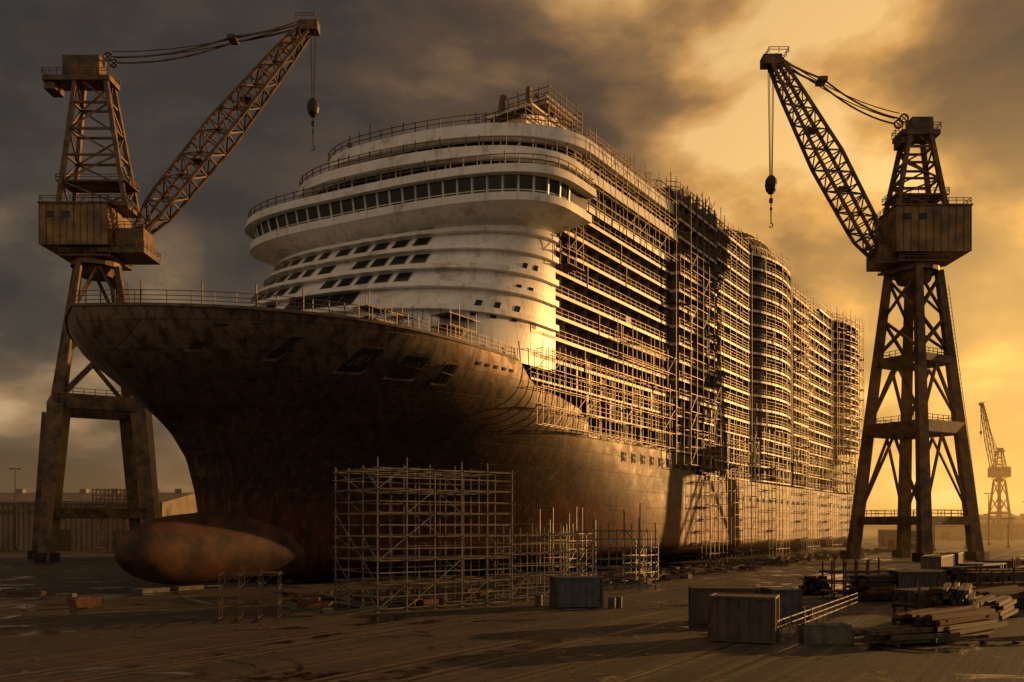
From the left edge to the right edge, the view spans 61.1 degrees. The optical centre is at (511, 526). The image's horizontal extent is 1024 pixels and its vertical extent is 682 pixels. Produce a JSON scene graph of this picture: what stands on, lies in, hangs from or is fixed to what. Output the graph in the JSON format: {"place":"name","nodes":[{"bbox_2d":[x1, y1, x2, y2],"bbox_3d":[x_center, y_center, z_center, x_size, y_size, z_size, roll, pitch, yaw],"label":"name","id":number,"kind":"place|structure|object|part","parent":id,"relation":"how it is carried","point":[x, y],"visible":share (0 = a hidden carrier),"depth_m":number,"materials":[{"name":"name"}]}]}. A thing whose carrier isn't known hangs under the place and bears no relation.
{"place":"outdoors","nodes":[
{"label":"outdoors","id":0,"kind":"place"},
{"bbox_2d":[0,489,196,549],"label":"warehouse","id":1,"kind":"structure","parent":0,"point":[75,534],"depth_m":235.35,"materials":[{"name":"metal"}]},
{"bbox_2d":[0,510,126,549],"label":"doors and windows","id":2,"kind":"structure","parent":1,"relation":"in","point":[64,534],"depth_m":234.91,"materials":[{"name":"metal"}]},
{"bbox_2d":[92,487,159,552],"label":"scaffolding tower","id":3,"kind":"structure","parent":0,"point":[119,496],"depth_m":216.28,"materials":[{"name":"metal"}]},
{"bbox_2d":[215,562,284,622],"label":"scaffolding tower","id":4,"kind":"structure","parent":0,"point":[276,586],"depth_m":59.94,"materials":[{"name":"metal"}]},
{"bbox_2d":[0,530,1023,681],"bbox_3d":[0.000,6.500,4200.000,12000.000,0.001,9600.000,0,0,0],"label":"ground","id":5,"kind":"structure","parent":0,"point":[58,631],"depth_m":51.14,"materials":[{"name":"concrete"}]},
{"bbox_2d":[9,468,20,550],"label":"lighting mast","id":6,"kind":"object","parent":5,"relation":"on","point":[14,548],"visible":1,"depth_m":231.91,"materials":[{"name":"metal"}]},
{"bbox_2d":[27,12,319,561],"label":"shipyard crane","id":7,"kind":"object","parent":5,"relation":"on","point":[100,241],"visible":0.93,"depth_m":167.72,"materials":[{"name":"paint"}]},
{"bbox_2d":[333,457,514,612],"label":"scaffolding tower","id":8,"kind":"structure","parent":5,"relation":"on","point":[429,579],"depth_m":70.69,"materials":[{"name":"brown metal"}]},
{"bbox_2d":[0,548,891,671],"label":"yard debris","id":9,"kind":"object","parent":5,"relation":"on","point":[684,572],"visible":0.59,"depth_m":82.86,"materials":[{"name":"concrete"}]},
{"bbox_2d":[65,78,863,592],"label":"cruise ship","id":10,"kind":"object","parent":5,"relation":"on","point":[543,302],"visible":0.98,"depth_m":103.04,"materials":[{"name":"metal"}]},
{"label":"front windows","id":11,"kind":"part","parent":10,"relation":"part of","materials":[{"name":"black glass"}]},
{"bbox_2d":[0,540,1023,681],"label":"crane rails","id":12,"kind":"object","parent":5,"relation":"on","point":[735,670],"visible":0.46,"depth_m":45.70,"materials":[{"name":"metal"}]},
{"bbox_2d":[535,594,542,605],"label":"oil drum","id":13,"kind":"object","parent":5,"relation":"on","point":[538,599],"visible":1,"depth_m":70.77,"materials":[{"name":"metal"}]},
{"bbox_2d":[484,523,594,599],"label":"scaffolding tower","id":14,"kind":"structure","parent":5,"relation":"on","point":[548,552],"depth_m":78.67,"materials":[{"name":"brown metal"}]},
{"bbox_2d":[538,507,597,585],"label":"scaffolding tower","id":15,"kind":"structure","parent":5,"relation":"on","point":[569,556],"depth_m":94.46,"materials":[{"name":"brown metal"}]},
{"bbox_2d":[549,575,603,607],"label":"shipping container","id":16,"kind":"object","parent":5,"relation":"on","point":[578,591],"visible":1,"depth_m":69.15,"materials":[{"name":"grey metal"}]},
{"bbox_2d":[608,597,615,608],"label":"oil drum","id":17,"kind":"object","parent":5,"relation":"on","point":[611,602],"visible":1,"depth_m":68.15,"materials":[{"name":"metal"}]},
{"bbox_2d":[577,503,657,589],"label":"scaffolding tower","id":18,"kind":"structure","parent":5,"relation":"on","point":[639,566],"depth_m":90.30,"materials":[{"name":"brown metal"}]},
{"bbox_2d":[615,596,621,607],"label":"oil drum","id":19,"kind":"object","parent":5,"relation":"on","point":[618,601],"visible":0.84,"depth_m":68.83,"materials":[{"name":"grey metal"}]},
{"bbox_2d":[621,533,659,583],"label":"scaffolding tower","id":20,"kind":"structure","parent":5,"relation":"on","point":[650,562],"depth_m":100.53,"materials":[{"name":"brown metal"}]},
{"bbox_2d":[688,585,759,624],"bbox_3d":[14.210,5.275,58.199,4.490,2.450,2.470,0,0,8],"label":"shipping container","id":21,"kind":"object","parent":5,"relation":"on","point":[698,604],"visible":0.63,"depth_m":57.28,"materials":[{"name":"metal"}]},
{"bbox_2d":[708,592,779,644],"bbox_3d":[13.209,5.200,49.296,3.690,2.600,2.470,0,0,22],"label":"shipping container","id":22,"kind":"object","parent":5,"relation":"on","point":[744,617],"visible":0.99,"depth_m":48.27,"materials":[{"name":"brown metal"}]},
{"bbox_2d":[760,587,802,622],"bbox_3d":[18.310,5.350,59.001,2.090,2.300,2.270,0,0,-5],"label":"shipping container","id":23,"kind":"object","parent":5,"relation":"on","point":[791,600],"visible":0.66,"depth_m":57.97,"materials":[{"name":"metal"}]},
{"bbox_2d":[804,606,812,619],"bbox_3d":[20.700,6.040,60.500,0.640,0.880,0.624,0,0,0],"label":"oil drum","id":24,"kind":"object","parent":5,"relation":"on","point":[807,612],"visible":0.66,"depth_m":60.25,"materials":[{"name":"black metal"}]},
{"bbox_2d":[778,592,859,640],"bbox_3d":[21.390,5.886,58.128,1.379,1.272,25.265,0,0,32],"label":"metal railing","id":25,"kind":"object","parent":5,"relation":"on","point":[817,611],"visible":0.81,"depth_m":57.89,"materials":[{"name":"metal"}]},
{"bbox_2d":[798,573,848,594],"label":"steel pipe stack","id":26,"kind":"object","parent":5,"relation":"on","point":[812,584],"visible":0.59,"depth_m":82.30,"materials":[{"name":"brown metal"}]},
{"bbox_2d":[798,622,853,643],"bbox_3d":[17.600,5.950,48.600,2.700,1.100,1.400,0,0,6],"label":"concrete ballast block","id":27,"kind":"object","parent":5,"relation":"on","point":[824,633],"depth_m":47.95,"materials":[{"name":"grey concrete"}]},
{"bbox_2d":[819,556,887,598],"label":"storage rack","id":28,"kind":"object","parent":5,"relation":"on","point":[832,591],"visible":0.62,"depth_m":77.92,"materials":[{"name":"metal"}]},
{"bbox_2d":[760,46,988,561],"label":"shipyard crane","id":29,"kind":"object","parent":5,"relation":"on","point":[919,240],"visible":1,"depth_m":166.78,"materials":[{"name":"paint"}]},
{"bbox_2d":[846,574,903,601],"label":"steel pipe stack","id":30,"kind":"object","parent":5,"relation":"on","point":[869,588],"visible":0.89,"depth_m":74.92,"materials":[{"name":"brown metal"}]},
{"bbox_2d":[878,529,896,541],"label":"shipping container","id":31,"kind":"object","parent":5,"relation":"on","point":[884,529],"visible":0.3,"depth_m":364.26,"materials":[{"name":"brown metal"}]},
{"bbox_2d":[888,540,896,548],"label":"shipping container","id":32,"kind":"object","parent":5,"relation":"on","point":[892,544],"visible":0.23,"depth_m":251.69,"materials":[{"name":"brown metal"}]},
{"bbox_2d":[879,530,915,546],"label":"shipping container","id":33,"kind":"object","parent":5,"relation":"on","point":[885,536],"visible":0.45,"depth_m":275.36,"materials":[{"name":"brown metal"}]},
{"bbox_2d":[852,624,974,646],"bbox_3d":[22.043,5.958,48.055,7.286,1.054,2.502,0,0,-20],"label":"timber stack","id":34,"kind":"object","parent":5,"relation":"on","point":[895,635],"visible":0.88,"depth_m":47.09,"materials":[{"name":"brown wood"}]},
{"bbox_2d":[911,531,915,541],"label":"shipping container","id":35,"kind":"object","parent":5,"relation":"on","point":[913,536],"visible":0.21,"depth_m":228.69,"materials":[{"name":"brown metal"}]},
{"bbox_2d":[911,542,916,552],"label":"shipping container","id":36,"kind":"object","parent":5,"relation":"on","point":[913,545],"visible":0.27,"depth_m":206.37,"materials":[{"name":"brown metal"}]},
{"bbox_2d":[888,570,941,601],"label":"shipping container","id":37,"kind":"object","parent":5,"relation":"on","point":[905,578],"visible":0.55,"depth_m":74.83,"materials":[{"name":"grey metal"}]},
{"bbox_2d":[904,569,945,582],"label":"shipping container","id":38,"kind":"object","parent":5,"relation":"on","point":[943,575],"visible":0.2,"depth_m":83.65,"materials":[{"name":"grey metal"}]},
{"bbox_2d":[891,580,976,624],"bbox_3d":[27.170,5.000,55.702,6.274,3.001,1.920,0,0,-29],"label":"storage rack","id":39,"kind":"object","parent":5,"relation":"on","point":[918,603],"visible":0.41,"depth_m":54.71,"materials":[{"name":"metal"}]},
{"bbox_2d":[933,525,935,550],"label":"lighting mast","id":40,"kind":"object","parent":5,"relation":"on","point":[934,549],"visible":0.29,"depth_m":229.89,"materials":[{"name":"metal"}]},
{"bbox_2d":[921,554,953,568],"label":"shipping container","id":41,"kind":"object","parent":5,"relation":"on","point":[934,561],"visible":0.66,"depth_m":113.54,"materials":[{"name":"brown metal"}]},
{"bbox_2d":[913,575,987,606],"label":"storage rack","id":42,"kind":"object","parent":5,"relation":"on","point":[932,585],"visible":0.23,"depth_m":69.34,"materials":[{"name":"brown metal"}]},
{"bbox_2d":[893,604,1007,642],"bbox_3d":[25.300,5.612,50.434,8.387,1.746,3.148,0,0,-35],"label":"steel beam stack","id":43,"kind":"object","parent":5,"relation":"on","point":[982,621],"visible":0.81,"depth_m":49.14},
{"bbox_2d":[925,582,978,606],"bbox_3d":[28.310,5.123,55.436,3.056,2.723,7.990,0,0,30],"label":"timber stack","id":44,"kind":"object","parent":5,"relation":"on","point":[962,594],"visible":0.39,"depth_m":53.18,"materials":[{"name":"wood"}]},
{"bbox_2d":[940,552,963,565],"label":"shipping container","id":45,"kind":"object","parent":5,"relation":"on","point":[958,557],"visible":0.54,"depth_m":127.88,"materials":[{"name":"beige metal"}]},
{"bbox_2d":[959,562,1006,567],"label":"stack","id":46,"kind":"object","parent":5,"relation":"on","point":[1001,565],"visible":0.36,"depth_m":91.67,"materials":[{"name":"grey metal"}]},
{"bbox_2d":[984,493,992,544],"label":"lighting mast","id":47,"kind":"object","parent":5,"relation":"on","point":[988,543],"visible":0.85,"depth_m":299.88,"materials":[{"name":"metal"}]},
{"bbox_2d":[956,568,1023,586],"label":"shipping container","id":48,"kind":"object","parent":5,"relation":"on","point":[960,576],"visible":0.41,"depth_m":78.18,"materials":[{"name":"brown metal"}]},
{"bbox_2d":[958,635,1023,643],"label":"steel beam stack","id":49,"kind":"object","parent":5,"relation":"on","point":[1015,639],"visible":1,"depth_m":47.86,"materials":[{"name":"brown metal"}]},
{"bbox_2d":[962,565,1023,586],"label":"storage rack","id":50,"kind":"object","parent":5,"relation":"on","point":[987,574],"visible":0.56,"depth_m":74.62,"materials":[{"name":"metal"}]},
{"bbox_2d":[974,594,1018,619],"bbox_3d":[34.127,5.777,61.939,2.873,1.416,6.871,0,0,40],"label":"timber stack","id":51,"kind":"object","parent":5,"relation":"on","point":[1003,606],"visible":0.65,"depth_m":60.69,"materials":[{"name":"brown wood"}]},
{"bbox_2d":[978,402,1015,540],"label":"shipyard crane","id":52,"kind":"object","parent":5,"relation":"on","point":[999,472],"visible":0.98,"depth_m":400.87,"materials":[{"name":"paint"}]},
{"bbox_2d":[973,585,1023,607],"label":"steel beam stack","id":53,"kind":"object","parent":5,"relation":"on","point":[1015,592],"visible":0.37,"depth_m":67.61,"materials":[{"name":"brown metal"}]},
{"bbox_2d":[975,560,1023,567],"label":"shipping container","id":54,"kind":"object","parent":5,"relation":"on","point":[1009,563],"visible":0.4,"depth_m":98.95,"materials":[{"name":"metal"}]},
{"bbox_2d":[1003,518,1013,547],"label":"lighting mast","id":55,"kind":"object","parent":5,"relation":"on","point":[1007,546],"visible":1,"depth_m":261.88,"materials":[{"name":"metal"}]},
{"bbox_2d":[0,0,1023,516],"label":"sky","id":56,"kind":"structure","parent":0,"point":[680,86],"materials":[{"name":"orange"}]},
{"bbox_2d":[863,514,1017,529],"bbox_3d":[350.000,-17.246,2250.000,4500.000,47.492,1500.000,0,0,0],"label":"hills","id":57,"kind":"structure","parent":0,"point":[871,527],"depth_m":1581.14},
{"bbox_2d":[911,517,1023,539],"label":"warehouse","id":58,"kind":"structure","parent":0,"point":[949,532],"depth_m":420.00,"materials":[{"name":"metal"}]},
{"bbox_2d":[937,526,1023,539],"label":"doors and windows","id":59,"kind":"structure","parent":58,"relation":"in","point":[945,535],"depth_m":419.89,"materials":[{"name":"metal"}]},
{"bbox_2d":[939,565,998,582],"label":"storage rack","id":60,"kind":"object","parent":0,"point":[951,571],"visible":0.22,"depth_m":84.97,"materials":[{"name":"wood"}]},
{"bbox_2d":[979,514,1023,518],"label":"warehouse","id":61,"kind":"structure","parent":0,"point":[1018,517],"depth_m":481.79,"materials":[{"name":"metal"}]},
{"bbox_2d":[1012,557,1023,568],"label":"storage rack","id":62,"kind":"object","parent":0,"point":[1018,563],"visible":0.24,"depth_m":85.78,"materials":[{"name":"brown metal"}]}
]}

